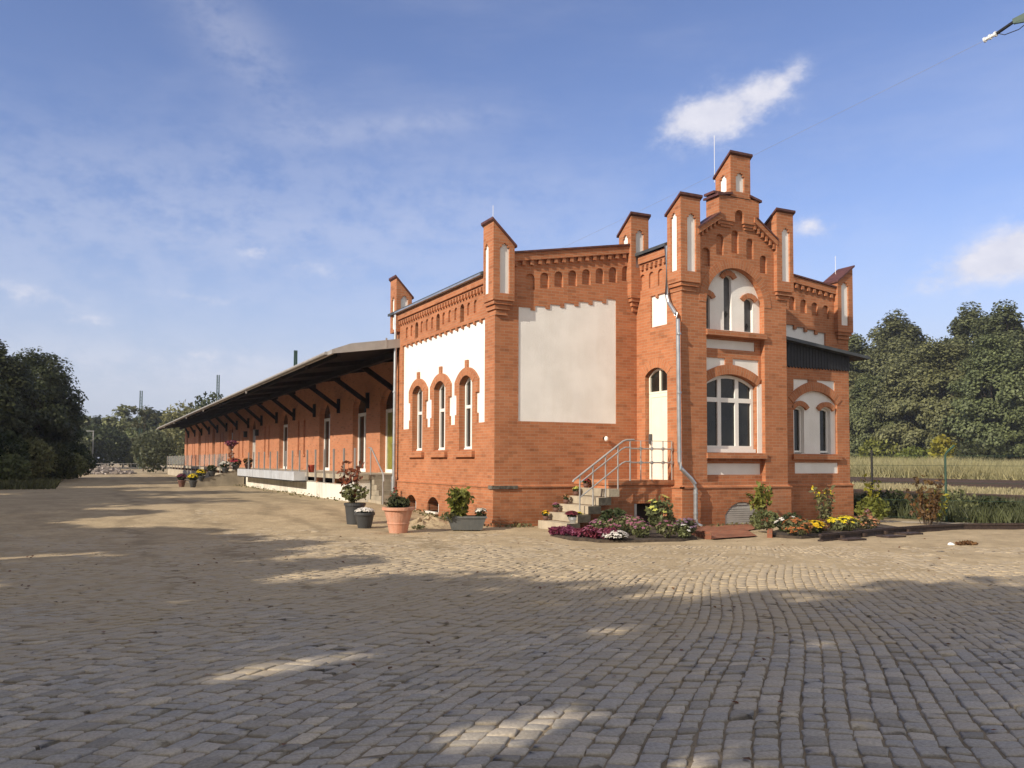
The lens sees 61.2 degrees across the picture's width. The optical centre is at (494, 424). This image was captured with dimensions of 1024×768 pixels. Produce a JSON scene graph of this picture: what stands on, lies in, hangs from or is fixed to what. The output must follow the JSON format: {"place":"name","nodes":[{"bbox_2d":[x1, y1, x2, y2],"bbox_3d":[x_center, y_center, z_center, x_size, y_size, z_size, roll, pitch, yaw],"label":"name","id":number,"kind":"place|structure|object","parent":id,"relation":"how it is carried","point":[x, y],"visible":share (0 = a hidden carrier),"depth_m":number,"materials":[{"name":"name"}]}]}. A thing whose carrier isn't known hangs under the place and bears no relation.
{"place":"outdoors","nodes":[
{"label":"outdoors","id":0,"kind":"place"},
{"bbox_2d":[0,510,1023,767],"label":"cobblestone paving","id":1,"kind":"structure","parent":0,"point":[50,714],"depth_m":7.14,"materials":[{"name":"stone"}]},
{"bbox_2d":[0,533,1002,759],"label":"fallen leaves","id":2,"kind":"object","parent":1,"relation":"on","point":[428,642],"visible":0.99,"depth_m":10.95,"materials":[{"name":"orange plant"}]},
{"bbox_2d":[0,461,1023,767],"bbox_3d":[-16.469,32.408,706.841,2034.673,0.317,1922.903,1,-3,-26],"label":"ground","id":3,"kind":"structure","parent":0,"point":[164,505],"depth_m":17.09,"materials":[{"name":"stone"}]},
{"bbox_2d":[0,453,32,481],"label":"roadside bush","id":4,"kind":"object","parent":3,"relation":"on","point":[9,463],"visible":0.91,"depth_m":46.06,"materials":[{"name":"green plant"}]},
{"bbox_2d":[0,339,52,454],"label":"roadside tree","id":5,"kind":"object","parent":3,"relation":"on","point":[18,381],"visible":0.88,"depth_m":51.90,"materials":[{"name":"green plant"}]},
{"bbox_2d":[1,436,58,478],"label":"roadside bush","id":6,"kind":"object","parent":3,"relation":"on","point":[38,471],"visible":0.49,"depth_m":50.90,"materials":[{"name":"green plant"}]},
{"bbox_2d":[0,476,62,489],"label":"grass verge","id":7,"kind":"object","parent":3,"relation":"on","point":[39,483],"depth_m":41.65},
{"bbox_2d":[0,429,31,468],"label":"roadside bush","id":8,"kind":"object","parent":7,"relation":"on","point":[7,440],"visible":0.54,"depth_m":48.33,"materials":[{"name":"green plant"}]},
{"bbox_2d":[8,346,88,474],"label":"roadside tree","id":9,"kind":"object","parent":3,"relation":"on","point":[54,380],"visible":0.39,"depth_m":58.61,"materials":[{"name":"green plant"}]},
{"bbox_2d":[29,441,76,478],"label":"roadside bush","id":10,"kind":"object","parent":3,"relation":"on","point":[69,462],"visible":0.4,"depth_m":54.59,"materials":[{"name":"green plant"}]},
{"bbox_2d":[32,388,88,452],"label":"roadside tree","id":11,"kind":"object","parent":3,"relation":"on","point":[70,444],"visible":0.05,"depth_m":66.34,"materials":[{"name":"green plant"}]},
{"bbox_2d":[47,452,89,479],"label":"roadside bush","id":12,"kind":"object","parent":3,"relation":"on","point":[80,459],"visible":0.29,"depth_m":59.85,"materials":[{"name":"green plant"}]},
{"bbox_2d":[64,446,96,476],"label":"roadside bush","id":13,"kind":"object","parent":3,"relation":"on","point":[90,463],"visible":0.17,"depth_m":65.59,"materials":[{"name":"green plant"}]},
{"bbox_2d":[80,423,130,466],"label":"hedge bush","id":14,"kind":"object","parent":3,"relation":"on","point":[100,432],"visible":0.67,"depth_m":140.62,"materials":[{"name":"green plant"}]},
{"bbox_2d":[89,464,136,474],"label":"rubble heap","id":15,"kind":"object","parent":3,"relation":"on","point":[102,469],"visible":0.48,"depth_m":86.54,"materials":[{"name":"stone"}]},
{"bbox_2d":[101,404,134,467],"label":"distant tree","id":16,"kind":"object","parent":3,"relation":"on","point":[123,423],"visible":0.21,"depth_m":155.39,"materials":[{"name":"green plant"}]},
{"bbox_2d":[110,428,152,467],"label":"hedge bush","id":17,"kind":"object","parent":3,"relation":"on","point":[128,460],"visible":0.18,"depth_m":145.65,"materials":[{"name":"green plant"}]},
{"bbox_2d":[127,405,159,470],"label":"bare tree","id":18,"kind":"object","parent":3,"relation":"on","point":[141,413],"visible":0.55,"depth_m":109.47,"materials":[{"name":"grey plant"}]},
{"bbox_2d":[129,406,175,453],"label":"distant tree","id":19,"kind":"object","parent":3,"relation":"on","point":[150,424],"visible":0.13,"depth_m":147.81,"materials":[{"name":"green plant"}]},
{"bbox_2d":[131,429,176,472],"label":"yard bush","id":20,"kind":"object","parent":3,"relation":"on","point":[156,446],"visible":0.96,"depth_m":91.59,"materials":[{"name":"green plant"}]},
{"bbox_2d":[154,399,200,464],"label":"tree","id":21,"kind":"object","parent":3,"relation":"on","point":[168,416],"visible":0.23,"depth_m":97.34,"materials":[{"name":"green plant"}]},
{"bbox_2d":[182,391,222,446],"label":"tree","id":22,"kind":"object","parent":3,"relation":"on","point":[203,403],"visible":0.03,"depth_m":106.82,"materials":[{"name":"green plant"}]},
{"bbox_2d":[157,338,399,472],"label":"long warehouse","id":23,"kind":"structure","parent":3,"relation":"on","point":[338,399],"depth_m":42.09,"materials":[{"name":"brick"}]},
{"bbox_2d":[283,415,287,468],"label":"door","id":24,"kind":"structure","parent":23,"relation":"in","point":[285,431],"depth_m":49.99,"materials":[{"name":"white paint"}]},
{"bbox_2d":[324,405,329,470],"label":"door","id":25,"kind":"structure","parent":23,"relation":"in","point":[327,412],"depth_m":42.29,"materials":[{"name":"white paint"}]},
{"bbox_2d":[358,401,365,471],"bbox_3d":[-5.533,0.396,37.112,0.060,3.287,1.800,2,-3,-27],"label":"door","id":26,"kind":"structure","parent":23,"relation":"in","point":[362,410],"depth_m":37.50,"materials":[{"name":"white paint"}]},
{"bbox_2d":[378,391,392,472],"bbox_3d":[-4.048,0.296,33.886,0.340,3.357,1.900,2,-3,-27],"label":"door","id":27,"kind":"structure","parent":23,"relation":"in","point":[389,405],"depth_m":34.48,"materials":[{"name":"white paint"}]},
{"bbox_2d":[167,465,391,504],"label":"loading platform","id":28,"kind":"structure","parent":3,"relation":"on","point":[289,480],"depth_m":36.66,"materials":[{"name":"concrete"}]},
{"bbox_2d":[224,439,238,468],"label":"hanging flower stand","id":29,"kind":"object","parent":28,"relation":"on","point":[230,444],"visible":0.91,"depth_m":47.96,"materials":[{"name":"plant"}]},
{"bbox_2d":[167,447,384,504],"bbox_3d":[-17.392,2.893,56.887,1.770,1.945,64.059,1,-3,-26],"label":"platform railing","id":30,"kind":"object","parent":28,"relation":"on","point":[383,480],"visible":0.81,"depth_m":34.77,"materials":[{"name":"metal"}]},
{"bbox_2d":[344,502,365,524],"bbox_3d":[-3.597,2.315,22.321,0.560,0.560,0.560,1,-3,-26],"label":"flower pot","id":31,"kind":"object","parent":3,"relation":"on","point":[350,508],"visible":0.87,"depth_m":22.11,"materials":[{"name":"plastic"}]},
{"bbox_2d":[336,460,364,502],"bbox_3d":[-3.709,1.489,22.436,0.652,1.143,0.639,-1,-3,31],"label":"potted shrub","id":32,"kind":"object","parent":31,"relation":"in","point":[345,481],"visible":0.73,"depth_m":22.41,"materials":[{"name":"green plant"}]},
{"bbox_2d":[340,482,368,502],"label":"potted shrub","id":33,"kind":"object","parent":31,"relation":"in","point":[345,495],"visible":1,"depth_m":22.21,"materials":[{"name":"green plant"}]},
{"bbox_2d":[354,512,374,528],"bbox_3d":[-3.182,2.368,21.241,0.510,0.400,0.510,1,-3,-26],"label":"flower pot","id":34,"kind":"object","parent":3,"relation":"on","point":[364,520],"visible":0.86,"depth_m":21.07,"materials":[{"name":"plastic"}]},
{"bbox_2d":[382,506,414,532],"bbox_3d":[-2.209,2.215,19.941,0.760,0.600,0.760,1,-3,-26],"label":"flower pot","id":35,"kind":"object","parent":3,"relation":"on","point":[398,520],"visible":0.94,"depth_m":19.71,"materials":[{"name":"ceramic"}]},
{"bbox_2d":[387,496,409,507],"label":"potted shrub","id":36,"kind":"object","parent":35,"relation":"in","point":[403,502],"visible":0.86,"depth_m":19.81,"materials":[{"name":"green plant"}]},
{"bbox_2d":[384,518,450,529],"bbox_3d":[-1.789,2.470,21.529,2.400,0.293,1.800,1,-3,-26],"label":"sand heap","id":37,"kind":"object","parent":3,"relation":"on","point":[431,525],"visible":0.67,"depth_m":21.28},
{"bbox_2d":[446,515,486,530],"bbox_3d":[-0.655,2.374,20.689,0.964,0.360,0.432,0,-3,-2],"label":"plant trough","id":38,"kind":"object","parent":3,"relation":"on","point":[471,522],"visible":0.78,"depth_m":20.52,"materials":[{"name":"grey stone"}]},
{"bbox_2d":[445,486,475,516],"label":"potted shrub","id":39,"kind":"object","parent":38,"relation":"on","point":[458,501],"visible":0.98,"depth_m":20.53,"materials":[{"name":"green plant"}]},
{"bbox_2d":[233,484,771,527],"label":"wall weeds","id":40,"kind":"object","parent":3,"relation":"on","point":[512,525],"depth_m":24.27,"materials":[{"name":"green plant"}]},
{"bbox_2d":[538,479,673,528],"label":"front steps","id":41,"kind":"structure","parent":3,"relation":"on","point":[632,497],"depth_m":21.57,"materials":[{"name":"concrete"}]},
{"bbox_2d":[572,439,672,511],"bbox_3d":[3.228,1.285,21.404,3.212,1.834,0.364,1,-3,-26],"label":"stair railing","id":42,"kind":"object","parent":41,"relation":"on","point":[651,448],"visible":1,"depth_m":21.14,"materials":[{"name":"metal"}]},
{"bbox_2d":[550,527,697,542],"bbox_3d":[3.198,2.510,19.580,3.950,0.145,3.320,1,-3,-26],"label":"flower bed","id":43,"kind":"object","parent":3,"relation":"on","point":[652,537],"visible":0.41,"depth_m":18.23,"materials":[{"name":"soil"}]},
{"bbox_2d":[589,518,605,529],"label":"aster plant","id":44,"kind":"object","parent":43,"relation":"on","point":[597,522],"visible":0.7,"depth_m":19.49,"materials":[{"name":"green plant"}]},
{"bbox_2d":[598,507,626,528],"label":"dark bush","id":45,"kind":"object","parent":43,"relation":"on","point":[606,514],"visible":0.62,"depth_m":20.36,"materials":[{"name":"green plant"}]},
{"bbox_2d":[604,518,624,529],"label":"aster plant","id":46,"kind":"object","parent":43,"relation":"on","point":[614,523],"visible":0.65,"depth_m":18.69,"materials":[{"name":"green plant"}]},
{"bbox_2d":[602,530,628,539],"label":"white flowers","id":47,"kind":"object","parent":43,"relation":"on","point":[619,534],"visible":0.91,"depth_m":17.77,"materials":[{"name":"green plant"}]},
{"bbox_2d":[625,516,643,534],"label":"aster plant","id":48,"kind":"object","parent":43,"relation":"on","point":[630,523],"visible":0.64,"depth_m":18.90,"materials":[{"name":"pink plant"}]},
{"bbox_2d":[631,521,651,537],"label":"aster plant","id":49,"kind":"object","parent":43,"relation":"on","point":[643,526],"visible":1,"depth_m":18.25,"materials":[{"name":"green plant"}]},
{"bbox_2d":[644,495,675,528],"bbox_3d":[3.922,2.092,20.459,0.768,0.849,0.797,1,-3,-26],"label":"hydrangea bush","id":50,"kind":"object","parent":43,"relation":"on","point":[652,511],"visible":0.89,"depth_m":20.30,"materials":[{"name":"green plant"}]},
{"bbox_2d":[655,520,677,537],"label":"aster plant","id":51,"kind":"object","parent":43,"relation":"on","point":[660,528],"visible":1,"depth_m":18.36,"materials":[{"name":"green plant"}]},
{"bbox_2d":[676,524,691,537],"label":"cream flowers","id":52,"kind":"object","parent":43,"relation":"on","point":[681,533],"visible":1,"depth_m":18.29,"materials":[{"name":"green plant"}]},
{"bbox_2d":[676,518,697,534],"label":"lavender plant","id":53,"kind":"object","parent":43,"relation":"on","point":[689,522],"visible":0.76,"depth_m":18.54,"materials":[{"name":"purple plant"}]},
{"bbox_2d":[388,136,869,526],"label":"brick building","id":54,"kind":"structure","parent":3,"relation":"on","point":[713,345],"depth_m":23.19,"materials":[{"name":"orange brick"}]},
{"bbox_2d":[407,388,423,456],"bbox_3d":[-2.310,-0.071,26.773,0.350,2.204,1.220,1,-3,-26],"label":"window","id":55,"kind":"structure","parent":54,"relation":"in","point":[418,453],"depth_m":27.07,"materials":[{"name":"white paint"}]},
{"bbox_2d":[428,384,447,456],"bbox_3d":[-1.519,-0.138,25.157,0.350,2.204,1.220,1,-3,-26],"label":"window","id":56,"kind":"structure","parent":54,"relation":"in","point":[441,452],"depth_m":25.44,"materials":[{"name":"white paint"}]},
{"bbox_2d":[453,377,474,456],"bbox_3d":[-0.706,-0.207,23.497,0.350,2.204,1.220,1,-3,-26],"label":"window","id":57,"kind":"structure","parent":54,"relation":"in","point":[467,451],"depth_m":23.75,"materials":[{"name":"white paint"}]},
{"bbox_2d":[649,368,667,479],"bbox_3d":[4.415,-0.007,23.044,0.120,2.969,0.940,1,-3,-26],"label":"door","id":58,"kind":"structure","parent":54,"relation":"in","point":[658,379],"depth_m":23.13,"materials":[{"name":"beige paint"}]},
{"bbox_2d":[724,277,728,329],"bbox_3d":[6.184,-3.225,23.125,0.260,1.460,0.030,1,-3,-26],"label":"window","id":59,"kind":"structure","parent":54,"relation":"in","point":[726,281],"depth_m":23.14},
{"bbox_2d":[707,375,766,458],"bbox_3d":[6.331,-0.196,22.937,2.020,2.213,0.390,1,-3,-26],"label":"window","id":60,"kind":"structure","parent":54,"relation":"in","point":[729,398],"depth_m":23.09,"materials":[{"name":"white paint"}]},
{"bbox_2d":[744,299,750,331],"bbox_3d":[6.829,-2.933,23.429,0.300,0.910,0.030,1,-3,-26],"label":"window","id":61,"kind":"structure","parent":54,"relation":"in","point":[747,324],"depth_m":23.45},
{"bbox_2d":[692,529,772,539],"bbox_3d":[5.447,2.488,19.921,1.971,0.220,2.537,0,-3,-4],"label":"brick edging","id":62,"kind":"object","parent":3,"relation":"on","point":[703,534],"visible":0.48,"depth_m":19.02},
{"bbox_2d":[745,481,773,524],"bbox_3d":[6.807,2.046,22.177,0.677,1.217,0.683,1,-3,-26],"label":"yellow green shrub","id":63,"kind":"object","parent":3,"relation":"on","point":[759,501],"visible":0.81,"depth_m":22.02,"materials":[{"name":"green plant"}]},
{"bbox_2d":[772,522,896,538],"bbox_3d":[8.225,2.597,21.135,2.377,0.152,5.822,-2,-3,42],"label":"flower bed","id":64,"kind":"object","parent":3,"relation":"on","point":[781,534],"visible":0.3,"depth_m":19.68,"materials":[{"name":"soil"}]},
{"bbox_2d":[749,508,779,529],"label":"rose bush","id":65,"kind":"object","parent":64,"relation":"on","point":[771,516],"visible":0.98,"depth_m":20.31,"materials":[{"name":"green plant"}]},
{"bbox_2d":[774,515,801,531],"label":"white roses","id":66,"kind":"object","parent":64,"relation":"on","point":[777,522],"visible":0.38,"depth_m":20.04,"materials":[{"name":"green plant"}]},
{"bbox_2d":[781,517,813,535],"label":"chrysanthemum plant","id":67,"kind":"object","parent":64,"relation":"on","point":[805,526],"visible":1,"depth_m":18.93,"materials":[{"name":"orange plant"}]},
{"bbox_2d":[808,520,827,532],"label":"chrysanthemum plant","id":68,"kind":"object","parent":64,"relation":"on","point":[819,524],"visible":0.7,"depth_m":19.56,"materials":[{"name":"yellow plant"}]},
{"bbox_2d":[809,483,835,524],"bbox_3d":[8.444,2.051,22.166,0.545,1.143,0.877,1,-3,-8],"label":"rose bush","id":69,"kind":"object","parent":64,"relation":"on","point":[825,513],"visible":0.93,"depth_m":22.07,"materials":[{"name":"green plant"}]},
{"bbox_2d":[826,515,860,530],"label":"chrysanthemum plant","id":70,"kind":"object","parent":64,"relation":"on","point":[840,525],"visible":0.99,"depth_m":20.16,"materials":[{"name":"yellow plant"}]},
{"bbox_2d":[856,515,880,528],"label":"chrysanthemum plant","id":71,"kind":"object","parent":64,"relation":"on","point":[872,523],"visible":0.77,"depth_m":20.84,"materials":[{"name":"pink plant"}]},
{"bbox_2d":[849,370,860,451],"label":"broadleaf tree","id":72,"kind":"object","parent":3,"relation":"on","point":[852,379],"visible":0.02,"depth_m":121.32,"materials":[{"name":"green plant"}]},
{"bbox_2d":[848,333,877,406],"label":"broadleaf tree","id":73,"kind":"object","parent":3,"relation":"on","point":[854,341],"visible":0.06,"depth_m":127.58,"materials":[{"name":"green plant"}]},
{"bbox_2d":[853,326,885,376],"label":"broadleaf tree","id":74,"kind":"object","parent":3,"relation":"on","point":[875,331],"visible":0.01,"depth_m":130.25,"materials":[{"name":"green plant"}]},
{"bbox_2d":[854,496,891,521],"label":"light green bush","id":75,"kind":"object","parent":3,"relation":"on","point":[872,503],"visible":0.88,"depth_m":24.10,"materials":[{"name":"green plant"}]},
{"bbox_2d":[849,373,899,456],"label":"broadleaf tree","id":76,"kind":"object","parent":3,"relation":"on","point":[864,422],"visible":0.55,"depth_m":116.38,"materials":[{"name":"green plant"}]},
{"bbox_2d":[858,437,899,459],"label":"woodland bush","id":77,"kind":"object","parent":3,"relation":"on","point":[876,449],"visible":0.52,"depth_m":111.97,"materials":[{"name":"green plant"}]},
{"bbox_2d":[856,488,913,513],"bbox_3d":[12.377,2.466,27.351,1.676,0.907,1.754,1,-3,-26],"label":"bush","id":78,"kind":"object","parent":3,"relation":"on","point":[900,497],"visible":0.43,"depth_m":27.06,"materials":[{"name":"green plant"}]},
{"bbox_2d":[858,308,929,379],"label":"broadleaf tree","id":79,"kind":"object","parent":3,"relation":"on","point":[893,332],"visible":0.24,"depth_m":122.50,"materials":[{"name":"green plant"}]},
{"bbox_2d":[865,334,935,376],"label":"broadleaf tree","id":80,"kind":"object","parent":3,"relation":"on","point":[920,340],"visible":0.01,"depth_m":123.49,"materials":[{"name":"green plant"}]},
{"bbox_2d":[866,350,952,457],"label":"broadleaf tree","id":81,"kind":"object","parent":3,"relation":"on","point":[904,434],"visible":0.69,"depth_m":111.03,"materials":[{"name":"green plant"}]},
{"bbox_2d":[893,445,930,460],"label":"woodland bush","id":82,"kind":"object","parent":3,"relation":"on","point":[920,452],"visible":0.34,"depth_m":106.67,"materials":[{"name":"green plant"}]},
{"bbox_2d":[880,347,950,420],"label":"broadleaf tree","id":83,"kind":"object","parent":3,"relation":"on","point":[905,352],"visible":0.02,"depth_m":117.64,"materials":[{"name":"green plant"}]},
{"bbox_2d":[818,523,1023,541],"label":"old rail","id":84,"kind":"object","parent":3,"relation":"on","point":[891,532],"visible":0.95,"depth_m":20.41,"materials":[{"name":"metal"}]},
{"bbox_2d":[903,475,945,524],"bbox_3d":[11.823,2.038,23.592,1.007,1.415,0.858,1,-3,-13],"label":"red leaved shrub","id":85,"kind":"object","parent":3,"relation":"on","point":[932,506],"visible":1,"depth_m":23.47,"materials":[{"name":"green plant"}]},
{"bbox_2d":[885,339,983,450],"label":"broadleaf tree","id":86,"kind":"object","parent":3,"relation":"on","point":[949,354],"visible":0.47,"depth_m":108.63,"materials":[{"name":"green plant"}]},
{"bbox_2d":[923,489,949,522],"bbox_3d":[12.322,2.277,24.202,0.912,1.006,0.537,1,-3,-26],"label":"yellow sapling","id":87,"kind":"object","parent":3,"relation":"on","point":[944,508],"visible":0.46,"depth_m":24.22,"materials":[{"name":"green plant"}]},
{"bbox_2d":[850,479,1023,489],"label":"platform kerb","id":88,"kind":"structure","parent":3,"relation":"on","point":[997,484],"depth_m":59.80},
{"bbox_2d":[853,489,1023,522],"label":"trackside weeds","id":89,"kind":"object","parent":3,"relation":"on","point":[974,515],"visible":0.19,"depth_m":25.11,"materials":[{"name":"green plant"}]},
{"bbox_2d":[870,445,1007,521],"bbox_3d":[14.041,1.731,24.452,9.960,2.304,0.170,-1,-3,20],"label":"green fence","id":90,"kind":"object","parent":3,"relation":"on","point":[945,465],"visible":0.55,"depth_m":24.82,"materials":[{"name":"metal"}]},
{"bbox_2d":[861,473,881,515],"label":"climbing plant","id":91,"kind":"object","parent":90,"relation":"attached to","point":[870,493],"visible":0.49,"depth_m":25.49,"materials":[{"name":"green plant"}]},
{"bbox_2d":[927,434,956,459],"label":"woodland bush","id":92,"kind":"object","parent":3,"relation":"on","point":[940,443],"visible":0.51,"depth_m":103.79,"materials":[{"name":"yellow plant"}]},
{"bbox_2d":[913,489,979,510],"bbox_3d":[13.976,2.467,26.774,1.843,0.955,1.868,1,-3,-26],"label":"bush","id":93,"kind":"object","parent":3,"relation":"on","point":[955,495],"visible":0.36,"depth_m":26.42,"materials":[{"name":"green plant"}]},
{"bbox_2d":[933,301,1004,394],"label":"broadleaf tree","id":94,"kind":"object","parent":3,"relation":"on","point":[960,332],"visible":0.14,"depth_m":118.59,"materials":[{"name":"green plant"}]},
{"bbox_2d":[952,441,1004,462],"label":"woodland bush","id":95,"kind":"object","parent":3,"relation":"on","point":[963,448],"visible":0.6,"depth_m":99.79,"materials":[{"name":"green plant"}]},
{"bbox_2d":[938,333,1023,461],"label":"broadleaf tree","id":96,"kind":"object","parent":3,"relation":"on","point":[989,364],"visible":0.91,"depth_m":100.84,"materials":[{"name":"green plant"}]},
{"bbox_2d":[964,299,1023,460],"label":"broadleaf tree","id":97,"kind":"object","parent":3,"relation":"on","point":[996,324],"visible":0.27,"depth_m":106.25,"materials":[{"name":"green plant"}]},
{"bbox_2d":[971,495,1021,514],"bbox_3d":[15.245,2.549,26.300,1.397,0.767,1.332,1,-3,-26],"label":"bush","id":98,"kind":"object","parent":3,"relation":"on","point":[991,498],"visible":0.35,"depth_m":26.15,"materials":[{"name":"green plant"}]},
{"bbox_2d":[0,0,1023,458],"label":"sky","id":99,"kind":"structure","parent":0,"point":[193,192],"materials":[{"name":"blue"}]},
{"bbox_2d":[696,524,756,538],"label":"brick path","id":100,"kind":"structure","parent":0,"point":[728,531],"depth_m":20.62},
{"bbox_2d":[850,454,1023,479],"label":"dry meadow","id":101,"kind":"structure","parent":0,"point":[964,468],"depth_m":82.39,"materials":[{"name":"beige plant"}]},
{"bbox_2d":[850,480,1023,494],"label":"trackside grass","id":102,"kind":"structure","parent":0,"point":[979,490],"depth_m":51.91,"materials":[{"name":"plant"}]},
{"bbox_2d":[982,13,1023,42],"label":"wire insulator","id":103,"kind":"object","parent":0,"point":[1018,19],"visible":1,"depth_m":23.88,"materials":[{"name":"white ceramic"}]},
{"bbox_2d":[569,42,980,244],"bbox_3d":[2.788,-9.444,47.193,0.009,0.983,50.450,1,-3,-26],"label":"overhead wire","id":104,"kind":"object","parent":103,"relation":"attached to","point":[795,134],"visible":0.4,"depth_m":28.36,"materials":[{"name":"metal"}]},
{"label":"railway bed","id":105,"kind":"structure","parent":0,"visible":0},
{"bbox_2d":[854,490,1023,501],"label":"railway rail","id":106,"kind":"object","parent":105,"relation":"on","point":[860,491],"depth_m":38.07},
{"label":"railway bed","id":107,"kind":"structure","parent":0,"visible":0},
{"bbox_2d":[850,477,1023,481],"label":"railway rail","id":108,"kind":"object","parent":107,"relation":"on","point":[942,479],"depth_m":72.89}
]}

